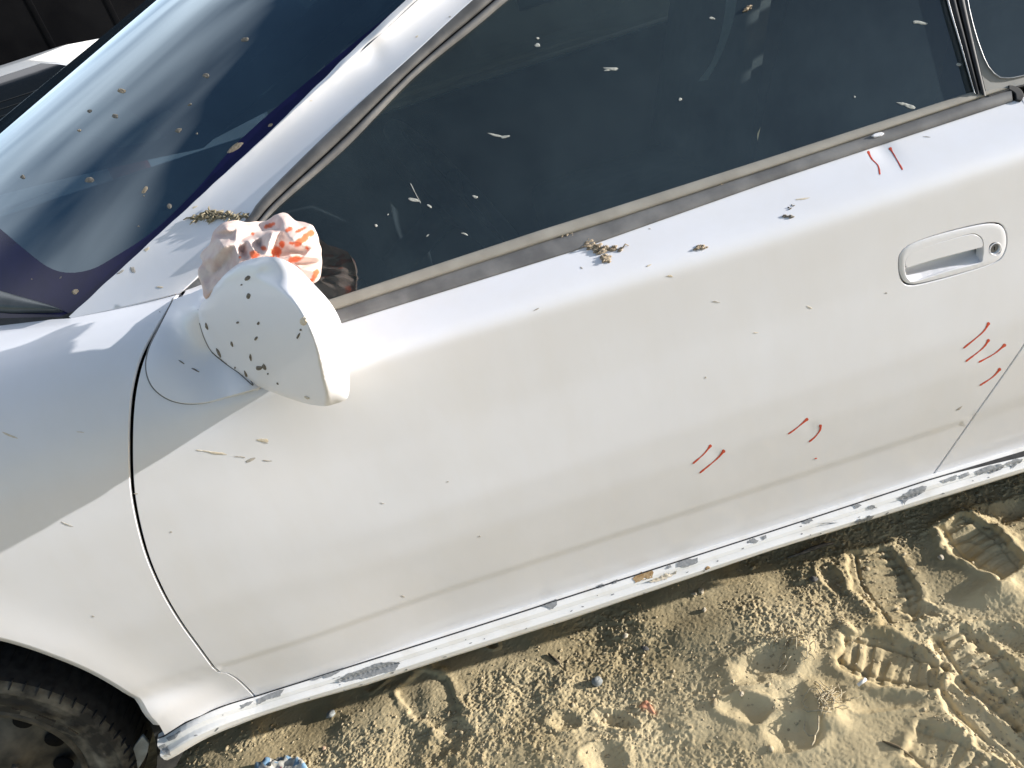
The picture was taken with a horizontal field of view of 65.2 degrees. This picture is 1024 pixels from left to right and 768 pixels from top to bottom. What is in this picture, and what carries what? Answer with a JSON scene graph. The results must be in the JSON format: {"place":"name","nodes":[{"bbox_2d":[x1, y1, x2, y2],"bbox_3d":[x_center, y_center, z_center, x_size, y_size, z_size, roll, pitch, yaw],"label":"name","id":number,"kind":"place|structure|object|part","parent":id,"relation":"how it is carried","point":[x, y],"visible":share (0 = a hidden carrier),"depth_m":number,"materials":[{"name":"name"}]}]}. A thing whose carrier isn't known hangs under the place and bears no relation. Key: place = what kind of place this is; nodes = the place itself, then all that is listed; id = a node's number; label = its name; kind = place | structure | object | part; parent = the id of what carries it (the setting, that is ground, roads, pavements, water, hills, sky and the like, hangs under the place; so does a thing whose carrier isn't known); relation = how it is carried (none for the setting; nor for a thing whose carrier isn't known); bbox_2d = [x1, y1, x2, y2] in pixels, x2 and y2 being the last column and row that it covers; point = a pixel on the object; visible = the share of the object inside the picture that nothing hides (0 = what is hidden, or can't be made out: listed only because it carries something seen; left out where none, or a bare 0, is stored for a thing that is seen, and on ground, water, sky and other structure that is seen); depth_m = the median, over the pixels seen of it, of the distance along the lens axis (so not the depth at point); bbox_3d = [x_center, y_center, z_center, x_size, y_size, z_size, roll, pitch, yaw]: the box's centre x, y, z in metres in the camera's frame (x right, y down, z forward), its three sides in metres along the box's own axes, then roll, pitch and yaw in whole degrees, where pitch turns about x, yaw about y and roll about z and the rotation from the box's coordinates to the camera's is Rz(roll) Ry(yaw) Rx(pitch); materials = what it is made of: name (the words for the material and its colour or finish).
{"place":"outdoors","nodes":[
{"label":"outdoors","id":0,"kind":"place"},
{"bbox_2d":[144,472,1023,767],"bbox_3d":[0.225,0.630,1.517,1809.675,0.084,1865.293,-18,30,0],"label":"ground","id":1,"kind":"structure","parent":0,"point":[854,732],"depth_m":1.55,"materials":[{"name":"beige sand"}]},
{"bbox_2d":[0,39,97,119],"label":"parked hatchback","id":2,"kind":"object","parent":1,"relation":"on","point":[22,79],"visible":0.06,"depth_m":4.07,"materials":[{"name":"white metal"}]},
{"bbox_3d":[-2.771,-1.278,4.071,1.476,0.382,0.303,-18,30,0],"label":"rear window","id":3,"kind":"part","parent":2,"relation":"part of","materials":[{"name":"black glass"}]},
{"bbox_2d":[0,0,144,65],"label":"parked truck","id":4,"kind":"object","parent":1,"relation":"on","point":[28,28],"depth_m":7.30,"materials":[{"name":"metal"}]},
{"bbox_2d":[255,755,307,767],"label":"wrapper","id":5,"kind":"object","parent":1,"relation":"on","point":[285,761],"visible":1,"depth_m":1.61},
{"bbox_2d":[326,709,334,717],"bbox_3d":[-0.384,0.700,1.694,0.022,0.015,0.018,-24,31,-11],"label":"pebble","id":6,"kind":"object","parent":1,"relation":"on","point":[330,714],"visible":1,"depth_m":1.69,"materials":[{"name":"grey stone"}]},
{"bbox_2d":[0,0,1023,767],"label":"parked car","id":7,"kind":"object","parent":1,"relation":"on","point":[460,396],"visible":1,"depth_m":1.23,"materials":[{"name":"white paint"}]},
{"bbox_2d":[183,206,248,224],"bbox_3d":[-0.451,-0.256,1.228,0.124,0.032,0.033,-3,33,24],"label":"straw clump","id":8,"kind":"object","parent":7,"relation":"on","point":[210,216],"visible":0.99,"depth_m":1.23,"materials":[{"name":"plant"}]},
{"bbox_2d":[198,213,321,298],"bbox_3d":[-0.349,-0.179,1.102,0.175,0.100,0.149,-18,30,0],"label":"rag","id":9,"kind":"object","parent":7,"relation":"on","point":[283,236],"visible":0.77,"depth_m":1.07,"materials":[{"name":"white fabric"}]},
{"bbox_3d":[0.126,0.034,1.352,1.522,0.765,0.191,-18,30,0],"label":"door","id":10,"kind":"part","parent":7,"relation":"part of","materials":[{"name":"white paint"}]},
{"bbox_2d":[581,238,628,262],"bbox_3d":[0.129,-0.200,1.189,0.078,0.032,0.043,1,35,29],"label":"mud clump","id":11,"kind":"object","parent":7,"relation":"attached to","point":[598,249],"visible":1,"depth_m":1.19,"materials":[{"name":"beige soil"}]},
{"bbox_3d":[0.110,-0.500,1.237,1.199,0.398,0.272,-18,30,0],"label":"side window","id":12,"kind":"part","parent":7,"relation":"part of","materials":[{"name":"black glass"}]},
{"bbox_2d":[693,244,707,249],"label":"mud clump","id":13,"kind":"object","parent":7,"relation":"attached to","point":[700,247],"visible":1,"depth_m":1.16,"materials":[{"name":"beige soil"}]},
{"bbox_2d":[782,214,794,217],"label":"mud clump","id":14,"kind":"object","parent":7,"relation":"attached to","point":[785,216],"visible":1,"depth_m":1.17,"materials":[{"name":"soil"}]},
{"bbox_3d":[0.805,-0.636,1.219,0.260,0.261,0.163,-18,30,0],"label":"quarter window","id":15,"kind":"part","parent":7,"relation":"part of","materials":[{"name":"black glass"}]},
{"bbox_2d":[548,653,559,663],"bbox_3d":[0.087,0.568,1.655,0.005,0.006,0.037,-31,33,-22],"label":"twig","id":16,"kind":"object","parent":1,"relation":"on","point":[554,658],"visible":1,"depth_m":1.65,"materials":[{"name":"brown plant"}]},
{"bbox_2d":[591,676,602,686],"bbox_3d":[0.169,0.586,1.580,0.023,0.013,0.020,11,37,-29],"label":"stone chip","id":17,"kind":"object","parent":1,"relation":"on","point":[596,681],"visible":1,"depth_m":1.57,"materials":[{"name":"grey stone"}]},
{"bbox_2d":[641,646,648,650],"bbox_3d":[0.269,0.535,1.618,0.017,0.010,0.012,13,42,41],"label":"pebble","id":18,"kind":"object","parent":1,"relation":"on","point":[644,648],"visible":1,"depth_m":1.61,"materials":[{"name":"grey stone"}]},
{"bbox_2d":[639,700,654,713],"bbox_3d":[0.255,0.608,1.497,0.019,0.007,0.040,-30,32,-20],"label":"paper scrap","id":19,"kind":"object","parent":1,"relation":"on","point":[646,705],"visible":1,"depth_m":1.50,"materials":[{"name":"pink paper"}]},
{"bbox_2d":[698,587,703,593],"bbox_3d":[0.399,0.436,1.689,0.012,0.009,0.017,-10,31,13],"label":"pebble","id":20,"kind":"object","parent":1,"relation":"on","point":[701,590],"visible":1,"depth_m":1.69,"materials":[{"name":"grey stone"}]},
{"bbox_2d":[763,626,818,671],"bbox_3d":[0.534,0.492,1.514,0.096,0.031,0.084,-18,30,0],"label":"root tuft","id":21,"kind":"object","parent":1,"relation":"on","point":[794,637],"visible":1,"depth_m":1.51,"materials":[{"name":"plant"}]},
{"bbox_2d":[787,542,833,557],"bbox_3d":[0.635,0.352,1.702,0.102,0.011,0.009,-18,30,0],"label":"twig","id":22,"kind":"object","parent":1,"relation":"on","point":[814,547],"visible":1,"depth_m":1.70,"materials":[{"name":"plant"}]},
{"bbox_2d":[809,576,817,581],"bbox_3d":[0.617,0.399,1.638,0.017,0.010,0.014,12,42,41],"label":"pebble","id":23,"kind":"object","parent":1,"relation":"on","point":[813,578],"visible":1,"depth_m":1.63,"materials":[{"name":"grey stone"}]},
{"bbox_2d":[803,708,830,745],"bbox_3d":[0.519,0.591,1.373,0.048,0.022,0.066,2,35,30],"label":"root tuft","id":24,"kind":"object","parent":1,"relation":"on","point":[817,730],"visible":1,"depth_m":1.38,"materials":[{"name":"plant"}]},
{"bbox_2d":[801,679,860,718],"bbox_3d":[0.555,0.554,1.407,0.083,0.025,0.087,15,43,43],"label":"root tuft","id":25,"kind":"object","parent":1,"relation":"on","point":[823,695],"visible":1,"depth_m":1.41,"materials":[{"name":"plant"}]},
{"bbox_2d":[857,677,866,686],"bbox_3d":[0.621,0.529,1.419,0.020,0.009,0.011,-18,30,0],"label":"paper stub","id":26,"kind":"object","parent":1,"relation":"on","point":[862,681],"visible":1,"depth_m":1.42,"materials":[{"name":"white paper"}]},
{"bbox_2d":[882,740,913,758],"bbox_3d":[0.633,0.598,1.313,0.050,0.013,0.005,17,45,45],"label":"twig","id":27,"kind":"object","parent":1,"relation":"on","point":[896,746],"visible":1,"depth_m":1.31,"materials":[{"name":"brown wood"}]},
{"bbox_2d":[937,555,943,559],"bbox_3d":[0.861,0.348,1.605,0.011,0.008,0.013,-23,30,-8],"label":"pebble","id":28,"kind":"object","parent":1,"relation":"on","point":[940,557],"visible":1,"depth_m":1.60,"materials":[{"name":"grey stone"}]}
]}

